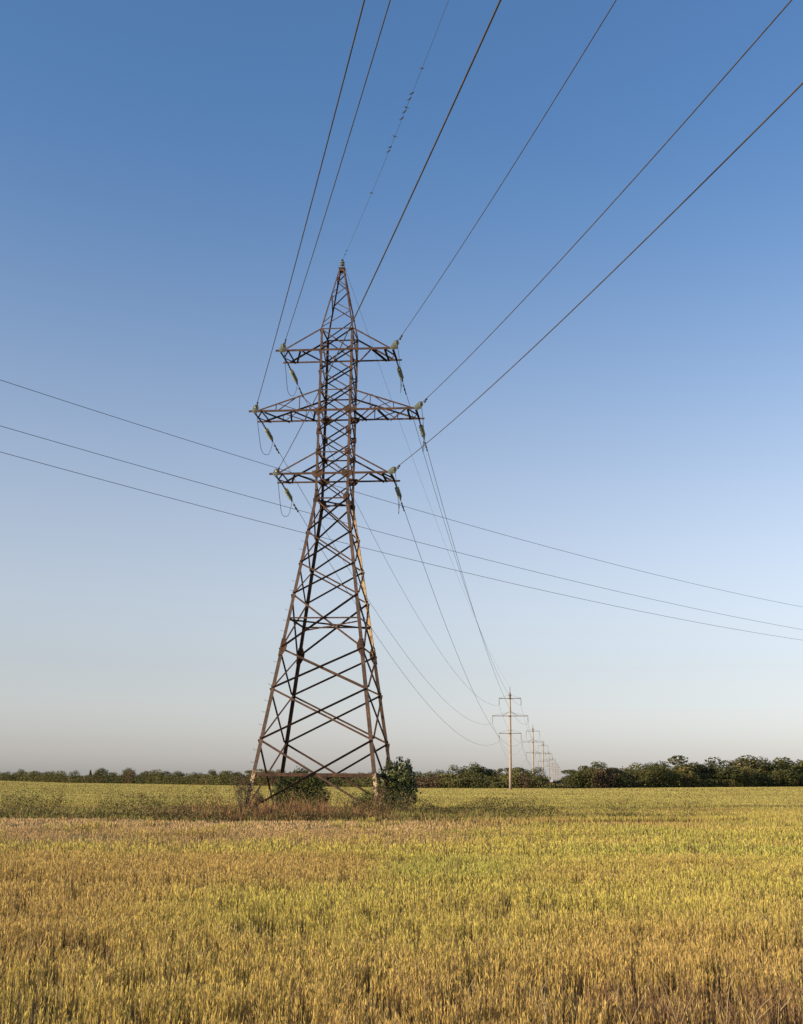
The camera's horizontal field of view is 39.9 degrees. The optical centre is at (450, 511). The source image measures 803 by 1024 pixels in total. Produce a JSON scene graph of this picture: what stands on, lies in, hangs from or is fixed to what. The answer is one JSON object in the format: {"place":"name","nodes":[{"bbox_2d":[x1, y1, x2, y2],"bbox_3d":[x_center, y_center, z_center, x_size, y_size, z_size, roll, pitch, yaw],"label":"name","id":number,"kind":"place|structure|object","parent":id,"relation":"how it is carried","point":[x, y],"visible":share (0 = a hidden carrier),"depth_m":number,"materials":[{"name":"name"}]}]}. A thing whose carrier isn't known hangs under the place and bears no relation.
{"place":"outdoors","nodes":[
{"label":"outdoors","id":0,"kind":"place"},
{"bbox_2d":[0,785,726,821],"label":"dry grass","id":1,"kind":"structure","parent":0,"point":[318,809],"depth_m":50.63,"materials":[{"name":"plant"}]},
{"bbox_2d":[1,452,798,639],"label":"power line","id":2,"kind":"object","parent":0,"point":[349,544],"visible":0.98,"depth_m":79.83,"materials":[{"name":"metal"}]},
{"bbox_2d":[1,380,800,606],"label":"power line","id":3,"kind":"object","parent":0,"point":[354,491],"visible":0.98,"depth_m":81.58,"materials":[{"name":"metal"}]},
{"bbox_2d":[0,781,802,1023],"bbox_3d":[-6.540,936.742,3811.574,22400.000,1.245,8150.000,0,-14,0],"label":"ground","id":4,"kind":"structure","parent":0,"point":[74,1022],"depth_m":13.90,"materials":[{"name":"yellow plant"}]},
{"bbox_2d":[53,786,66,813],"bbox_3d":[-19.693,14.564,55.594,0.758,1.456,0.582,0,-14,0],"label":"tall weed","id":5,"kind":"object","parent":4,"relation":"on","point":[59,796],"visible":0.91,"depth_m":55.62,"materials":[{"name":"plant"}]},
{"bbox_2d":[68,770,79,778],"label":"tree","id":6,"kind":"object","parent":4,"relation":"on","point":[75,773],"visible":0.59,"depth_m":526.96,"materials":[{"name":"green plant"}]},
{"bbox_2d":[92,768,108,780],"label":"tree","id":7,"kind":"object","parent":4,"relation":"on","point":[102,771],"visible":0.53,"depth_m":504.31,"materials":[{"name":"green plant"}]},
{"bbox_2d":[122,767,136,779],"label":"tree","id":8,"kind":"object","parent":4,"relation":"on","point":[127,768],"visible":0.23,"depth_m":486.25,"materials":[{"name":"green plant"}]},
{"bbox_2d":[135,790,148,809],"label":"tall weed","id":9,"kind":"object","parent":4,"relation":"on","point":[141,796],"visible":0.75,"depth_m":56.28,"materials":[{"name":"plant"}]},
{"bbox_2d":[149,795,160,811],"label":"tall weed","id":10,"kind":"object","parent":4,"relation":"on","point":[156,802],"visible":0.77,"depth_m":55.83,"materials":[{"name":"plant"}]},
{"bbox_2d":[160,770,169,777],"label":"tree","id":11,"kind":"object","parent":4,"relation":"on","point":[165,773],"visible":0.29,"depth_m":452.45,"materials":[{"name":"green plant"}]},
{"bbox_2d":[170,771,184,776],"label":"tree","id":12,"kind":"object","parent":4,"relation":"on","point":[180,774],"visible":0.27,"depth_m":444.46,"materials":[{"name":"green plant"}]},
{"bbox_2d":[182,772,196,779],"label":"tree","id":13,"kind":"object","parent":4,"relation":"on","point":[189,775],"visible":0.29,"depth_m":427.78,"materials":[{"name":"green plant"}]},
{"bbox_2d":[204,769,217,777],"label":"tree","id":14,"kind":"object","parent":4,"relation":"on","point":[212,772],"visible":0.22,"depth_m":412.81,"materials":[{"name":"green plant"}]},
{"bbox_2d":[229,771,254,807],"bbox_3d":[-11.093,15.006,59.132,1.383,2.406,1.312,11,-17,-37],"label":"dry shrub","id":15,"kind":"object","parent":4,"relation":"on","point":[240,787],"visible":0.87,"depth_m":59.09,"materials":[{"name":"brown plant"}]},
{"bbox_2d":[245,790,265,808],"bbox_3d":[-10.252,15.258,58.265,1.074,1.518,1.096,0,-14,0],"label":"dry shrub","id":16,"kind":"object","parent":4,"relation":"on","point":[259,798],"visible":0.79,"depth_m":58.23,"materials":[{"name":"brown plant"}]},
{"bbox_2d":[267,776,287,805],"bbox_3d":[-10.031,16.441,64.513,1.165,2.313,1.138,12,-18,-40],"label":"bush","id":17,"kind":"object","parent":4,"relation":"on","point":[277,787],"visible":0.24,"depth_m":64.53,"materials":[{"name":"green plant"}]},
{"bbox_2d":[270,765,329,807],"bbox_3d":[-8.573,15.882,63.079,3.440,2.729,2.547,0,-14,0],"label":"bush","id":18,"kind":"object","parent":4,"relation":"on","point":[310,783],"visible":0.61,"depth_m":62.73,"materials":[{"name":"green plant"}]},
{"bbox_2d":[306,789,331,808],"bbox_3d":[-7.479,16.411,62.536,1.593,1.485,1.310,0,-14,0],"label":"bush","id":19,"kind":"object","parent":4,"relation":"on","point":[320,797],"visible":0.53,"depth_m":62.34,"materials":[{"name":"green plant"}]},
{"bbox_2d":[246,267,423,810],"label":"lattice tower","id":20,"kind":"structure","parent":4,"relation":"on","point":[347,473],"depth_m":66.36,"materials":[{"name":"metal"}]},
{"bbox_2d":[252,405,258,412],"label":"insulator string","id":21,"kind":"object","parent":20,"relation":"attached to","point":[254,409],"visible":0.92,"depth_m":66.08,"materials":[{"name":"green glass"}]},
{"bbox_2d":[256,0,364,406],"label":"power line","id":22,"kind":"object","parent":21,"relation":"attached to","point":[318,173],"visible":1,"depth_m":31.33,"materials":[{"name":"metal"}]},
{"bbox_2d":[262,423,272,441],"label":"insulator string","id":23,"kind":"object","parent":20,"relation":"attached to","point":[268,433],"visible":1,"depth_m":70.44,"materials":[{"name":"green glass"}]},
{"bbox_2d":[256,408,272,454],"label":"jumper cable","id":24,"kind":"object","parent":23,"relation":"hanging from","point":[259,436],"visible":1,"depth_m":67.08,"materials":[{"name":"metal"}]},
{"bbox_2d":[273,469,279,475],"bbox_3d":[-10.320,-2.372,65.403,0.350,0.494,1.626,4,-14,-13],"label":"insulator string","id":25,"kind":"object","parent":20,"relation":"attached to","point":[275,471],"visible":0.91,"depth_m":65.00,"materials":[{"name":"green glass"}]},
{"bbox_2d":[277,0,500,471],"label":"power line","id":26,"kind":"object","parent":25,"relation":"attached to","point":[479,46],"visible":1,"depth_m":23.56,"materials":[{"name":"metal"}]},
{"bbox_2d":[279,343,285,352],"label":"insulator string","id":27,"kind":"object","parent":20,"relation":"attached to","point":[282,348],"visible":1,"depth_m":66.90,"materials":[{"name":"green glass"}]},
{"bbox_2d":[284,0,390,343],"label":"power line","id":28,"kind":"object","parent":27,"relation":"attached to","point":[343,153],"visible":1,"depth_m":38.70,"materials":[{"name":"metal"}]},
{"bbox_2d":[282,485,292,500],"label":"insulator string","id":29,"kind":"object","parent":20,"relation":"attached to","point":[288,494],"visible":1,"depth_m":69.37,"materials":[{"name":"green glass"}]},
{"bbox_2d":[277,472,291,516],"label":"jumper cable","id":30,"kind":"object","parent":29,"relation":"hanging from","point":[279,497],"visible":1,"depth_m":65.92,"materials":[{"name":"metal"}]},
{"bbox_2d":[288,364,297,383],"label":"insulator string","id":31,"kind":"object","parent":20,"relation":"attached to","point":[293,374],"visible":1,"depth_m":71.26,"materials":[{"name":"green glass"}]},
{"bbox_2d":[284,351,296,395],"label":"jumper cable","id":32,"kind":"object","parent":31,"relation":"hanging from","point":[286,376],"visible":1,"depth_m":67.91,"materials":[{"name":"metal"}]},
{"bbox_2d":[388,466,396,473],"bbox_3d":[-3.393,-2.468,64.843,0.350,0.484,1.628,4,-14,-13],"label":"insulator string","id":33,"kind":"object","parent":20,"relation":"attached to","point":[392,470],"visible":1,"depth_m":64.46,"materials":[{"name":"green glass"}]},
{"bbox_2d":[396,82,802,468],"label":"power line","id":34,"kind":"object","parent":33,"relation":"attached to","point":[752,133],"visible":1,"depth_m":27.84,"materials":[{"name":"metal"}]},
{"bbox_2d":[391,340,398,349],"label":"insulator string","id":35,"kind":"object","parent":20,"relation":"attached to","point":[394,345],"visible":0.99,"depth_m":66.42,"materials":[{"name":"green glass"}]},
{"bbox_2d":[398,0,615,339],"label":"power line","id":36,"kind":"object","parent":35,"relation":"attached to","point":[521,152],"visible":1,"depth_m":40.19,"materials":[{"name":"metal"}]},
{"bbox_2d":[394,482,401,499],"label":"insulator string","id":37,"kind":"object","parent":20,"relation":"attached to","point":[399,495],"visible":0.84,"depth_m":68.70,"materials":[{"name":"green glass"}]},
{"bbox_2d":[396,361,403,381],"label":"insulator string","id":38,"kind":"object","parent":20,"relation":"attached to","point":[399,369],"visible":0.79,"depth_m":70.57,"materials":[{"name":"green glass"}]},
{"bbox_2d":[397,343,401,392],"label":"jumper cable","id":39,"kind":"object","parent":38,"relation":"hanging from","point":[399,364],"visible":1,"depth_m":67.23,"materials":[{"name":"metal"}]},
{"bbox_2d":[414,401,422,409],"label":"insulator string","id":40,"kind":"object","parent":20,"relation":"attached to","point":[417,406],"visible":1,"depth_m":65.33,"materials":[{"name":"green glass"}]},
{"bbox_2d":[422,0,791,402],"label":"power line","id":41,"kind":"object","parent":40,"relation":"attached to","point":[781,11],"visible":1,"depth_m":32.54,"materials":[{"name":"metal"}]},
{"bbox_2d":[419,419,425,438],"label":"insulator string","id":42,"kind":"object","parent":20,"relation":"attached to","point":[421,429],"visible":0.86,"depth_m":69.52,"materials":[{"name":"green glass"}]},
{"bbox_2d":[344,266,501,673],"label":"ground wire","id":43,"kind":"object","parent":20,"relation":"attached to","point":[411,454],"visible":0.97,"depth_m":98.05,"materials":[{"name":"grey metal"}]},
{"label":"insulator string","id":44,"kind":"object","parent":20,"relation":"on","visible":0},
{"bbox_2d":[345,0,448,253],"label":"ground wire","id":45,"kind":"object","parent":44,"relation":"attached to","point":[402,117],"visible":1,"depth_m":49.10,"materials":[{"name":"metal"}]},
{"bbox_2d":[350,789,374,808],"bbox_3d":[-4.883,16.348,62.118,1.641,1.435,1.231,0,-14,0],"label":"bush","id":46,"kind":"object","parent":4,"relation":"on","point":[366,796],"visible":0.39,"depth_m":62.03,"materials":[{"name":"green plant"}]},
{"bbox_2d":[0,782,744,821],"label":"weeds","id":47,"kind":"object","parent":4,"relation":"on","point":[126,812],"visible":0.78,"depth_m":53.29,"materials":[{"name":"green plant"}]},
{"bbox_2d":[372,785,388,807],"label":"dry shrub","id":48,"kind":"object","parent":4,"relation":"on","point":[383,792],"visible":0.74,"depth_m":58.99,"materials":[{"name":"brown plant"}]},
{"bbox_2d":[370,756,421,808],"bbox_3d":[-3.102,15.398,62.060,2.730,3.253,2.556,-12,-19,42],"label":"bush","id":49,"kind":"object","parent":4,"relation":"on","point":[395,781],"visible":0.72,"depth_m":61.79,"materials":[{"name":"green plant"}]},
{"bbox_2d":[0,765,802,788],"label":"tree line","id":50,"kind":"object","parent":4,"relation":"on","point":[653,776],"visible":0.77,"depth_m":345.97,"materials":[{"name":"green plant"}]},
{"bbox_2d":[394,795,413,810],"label":"dry shrub","id":51,"kind":"object","parent":4,"relation":"on","point":[401,799],"visible":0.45,"depth_m":58.55,"materials":[{"name":"brown plant"}]},
{"bbox_2d":[412,771,425,777],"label":"tree","id":52,"kind":"object","parent":4,"relation":"on","point":[418,774],"visible":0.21,"depth_m":333.00,"materials":[{"name":"green plant"}]},
{"bbox_2d":[422,771,444,777],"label":"tree","id":53,"kind":"object","parent":4,"relation":"on","point":[429,774],"visible":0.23,"depth_m":331.75,"materials":[{"name":"green plant"}]},
{"bbox_2d":[432,769,448,776],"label":"tree","id":54,"kind":"object","parent":4,"relation":"on","point":[439,772],"visible":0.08,"depth_m":336.32,"materials":[{"name":"green plant"}]},
{"bbox_2d":[445,764,461,776],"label":"tree","id":55,"kind":"object","parent":4,"relation":"on","point":[457,770],"visible":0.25,"depth_m":330.83,"materials":[{"name":"green plant"}]},
{"bbox_2d":[458,977,474,1023],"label":"dead weed","id":56,"kind":"object","parent":4,"relation":"on","point":[464,999],"visible":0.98,"depth_m":7.06,"materials":[{"name":"plant"}]},
{"bbox_2d":[461,762,486,774],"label":"tree","id":57,"kind":"object","parent":4,"relation":"on","point":[475,768],"visible":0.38,"depth_m":331.18,"materials":[{"name":"green plant"}]},
{"bbox_2d":[479,766,496,776],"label":"tree","id":58,"kind":"object","parent":4,"relation":"on","point":[489,771],"visible":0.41,"depth_m":333.68,"materials":[{"name":"green plant"}]},
{"bbox_2d":[489,770,503,777],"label":"tree","id":59,"kind":"object","parent":4,"relation":"on","point":[495,775],"visible":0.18,"depth_m":332.48,"materials":[{"name":"green plant"}]},
{"bbox_2d":[497,768,512,779],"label":"tree","id":60,"kind":"object","parent":4,"relation":"on","point":[501,770],"visible":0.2,"depth_m":332.49,"materials":[{"name":"green plant"}]},
{"bbox_2d":[492,693,527,789],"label":"concrete pole","id":61,"kind":"object","parent":4,"relation":"on","point":[510,759],"visible":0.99,"depth_m":243.96,"materials":[{"name":"concrete"}]},
{"bbox_2d":[273,442,487,724],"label":"power line","id":62,"kind":"object","parent":61,"relation":"attached to","point":[348,568],"visible":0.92,"depth_m":91.02,"materials":[{"name":"metal"}]},
{"bbox_2d":[292,501,492,744],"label":"power line","id":63,"kind":"object","parent":61,"relation":"attached to","point":[360,611],"visible":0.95,"depth_m":91.82,"materials":[{"name":"metal"}]},
{"bbox_2d":[298,385,495,705],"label":"power line","id":64,"kind":"object","parent":61,"relation":"attached to","point":[374,538],"visible":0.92,"depth_m":99.04,"materials":[{"name":"metal"}]},
{"bbox_2d":[401,501,502,740],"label":"power line","id":65,"kind":"object","parent":61,"relation":"attached to","point":[436,600],"visible":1,"depth_m":85.75,"materials":[{"name":"metal"}]},
{"bbox_2d":[403,383,516,703],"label":"power line","id":66,"kind":"object","parent":61,"relation":"attached to","point":[444,522],"visible":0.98,"depth_m":93.18,"materials":[{"name":"metal"}]},
{"bbox_2d":[424,439,525,724],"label":"power line","id":67,"kind":"object","parent":61,"relation":"attached to","point":[457,557],"visible":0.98,"depth_m":88.94,"materials":[{"name":"metal"}]},
{"bbox_2d":[523,728,539,773],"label":"concrete pole","id":68,"kind":"object","parent":4,"relation":"on","point":[532,750],"visible":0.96,"depth_m":398.79,"materials":[{"name":"concrete"}]},
{"bbox_2d":[522,775,547,787],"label":"tree","id":69,"kind":"object","parent":4,"relation":"on","point":[534,781],"visible":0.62,"depth_m":322.59,"materials":[{"name":"green plant"}]},
{"bbox_2d":[530,767,550,780],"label":"tree","id":70,"kind":"object","parent":4,"relation":"on","point":[538,772],"visible":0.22,"depth_m":335.29,"materials":[{"name":"green plant"}]},
{"bbox_2d":[535,745,550,777],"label":"concrete pole","id":71,"kind":"object","parent":4,"relation":"on","point":[543,753],"visible":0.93,"depth_m":553.71,"materials":[{"name":"concrete"}]},
{"bbox_2d":[540,974,551,1023],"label":"dead weed","id":72,"kind":"object","parent":4,"relation":"on","point":[544,1005],"visible":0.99,"depth_m":6.68,"materials":[{"name":"plant"}]},
{"bbox_2d":[547,756,557,778],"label":"concrete pole","id":73,"kind":"object","parent":4,"relation":"on","point":[552,763],"visible":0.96,"depth_m":862.26,"materials":[{"name":"concrete"}]},
{"bbox_2d":[552,770,574,783],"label":"tree","id":74,"kind":"object","parent":4,"relation":"on","point":[561,780],"visible":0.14,"depth_m":337.27,"materials":[{"name":"green plant"}]},
{"bbox_2d":[578,765,588,780],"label":"tree","id":75,"kind":"object","parent":4,"relation":"on","point":[585,767],"visible":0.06,"depth_m":333.31,"materials":[{"name":"green plant"}]},
{"bbox_2d":[589,761,611,787],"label":"tree","id":76,"kind":"object","parent":4,"relation":"on","point":[597,765],"visible":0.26,"depth_m":331.77,"materials":[{"name":"green plant"}]},
{"bbox_2d":[601,979,651,1023],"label":"dead weed","id":77,"kind":"object","parent":4,"relation":"on","point":[620,1007],"visible":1,"depth_m":6.59,"materials":[{"name":"plant"}]},
{"bbox_2d":[620,766,639,775],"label":"tree","id":78,"kind":"object","parent":4,"relation":"on","point":[628,771],"visible":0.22,"depth_m":341.20,"materials":[{"name":"green plant"}]},
{"bbox_2d":[624,763,647,772],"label":"tree","id":79,"kind":"object","parent":4,"relation":"on","point":[634,767],"visible":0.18,"depth_m":346.81,"materials":[{"name":"green plant"}]},
{"bbox_2d":[641,762,658,769],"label":"tree","id":80,"kind":"object","parent":4,"relation":"on","point":[646,766],"visible":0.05,"depth_m":351.17,"materials":[{"name":"green plant"}]},
{"bbox_2d":[652,761,670,769],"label":"tree","id":81,"kind":"object","parent":4,"relation":"on","point":[662,764],"visible":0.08,"depth_m":355.08,"materials":[{"name":"green plant"}]},
{"bbox_2d":[662,979,695,1023],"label":"dead weed","id":82,"kind":"object","parent":4,"relation":"on","point":[678,1004],"visible":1,"depth_m":6.48,"materials":[{"name":"plant"}]},
{"bbox_2d":[667,755,704,781],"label":"tree","id":83,"kind":"object","parent":4,"relation":"on","point":[687,770],"visible":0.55,"depth_m":352.62,"materials":[{"name":"green plant"}]},
{"bbox_2d":[687,762,710,778],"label":"tree","id":84,"kind":"object","parent":4,"relation":"on","point":[703,770],"visible":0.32,"depth_m":357.62,"materials":[{"name":"green plant"}]},
{"bbox_2d":[706,766,726,781],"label":"tree","id":85,"kind":"object","parent":4,"relation":"on","point":[715,774],"visible":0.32,"depth_m":359.67,"materials":[{"name":"green plant"}]},
{"bbox_2d":[702,757,746,781],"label":"tree","id":86,"kind":"object","parent":4,"relation":"on","point":[729,771],"visible":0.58,"depth_m":360.88,"materials":[{"name":"green plant"}]},
{"bbox_2d":[716,974,750,1023],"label":"dead weed","id":87,"kind":"object","parent":4,"relation":"on","point":[727,1001],"visible":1,"depth_m":6.70,"materials":[{"name":"plant"}]},
{"bbox_2d":[730,755,768,778],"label":"tree","id":88,"kind":"object","parent":4,"relation":"on","point":[745,762],"visible":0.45,"depth_m":375.09,"materials":[{"name":"green plant"}]},
{"bbox_2d":[738,996,769,1023],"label":"dead weed","id":89,"kind":"object","parent":4,"relation":"on","point":[752,1009],"visible":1,"depth_m":6.44,"materials":[{"name":"plant"}]},
{"bbox_2d":[751,756,777,772],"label":"tree","id":90,"kind":"object","parent":4,"relation":"on","point":[764,762],"visible":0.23,"depth_m":378.10,"materials":[{"name":"green plant"}]},
{"bbox_2d":[764,760,802,786],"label":"tree","id":91,"kind":"object","parent":4,"relation":"on","point":[778,767],"visible":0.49,"depth_m":376.88,"materials":[{"name":"green plant"}]},
{"bbox_2d":[778,966,790,1023],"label":"dead weed","id":92,"kind":"object","parent":4,"relation":"on","point":[779,999],"visible":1,"depth_m":6.74,"materials":[{"name":"plant"}]},
{"bbox_2d":[774,757,802,775],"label":"tree","id":93,"kind":"object","parent":4,"relation":"on","point":[796,767],"visible":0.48,"depth_m":382.60,"materials":[{"name":"green plant"}]},
{"bbox_2d":[1,426,801,629],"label":"power line","id":94,"kind":"object","parent":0,"point":[351,524],"visible":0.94,"depth_m":80.34,"materials":[{"name":"metal"}]},
{"bbox_2d":[0,0,802,781],"label":"sky","id":95,"kind":"structure","parent":0,"point":[160,160],"materials":[{"name":"blue"}]}
]}

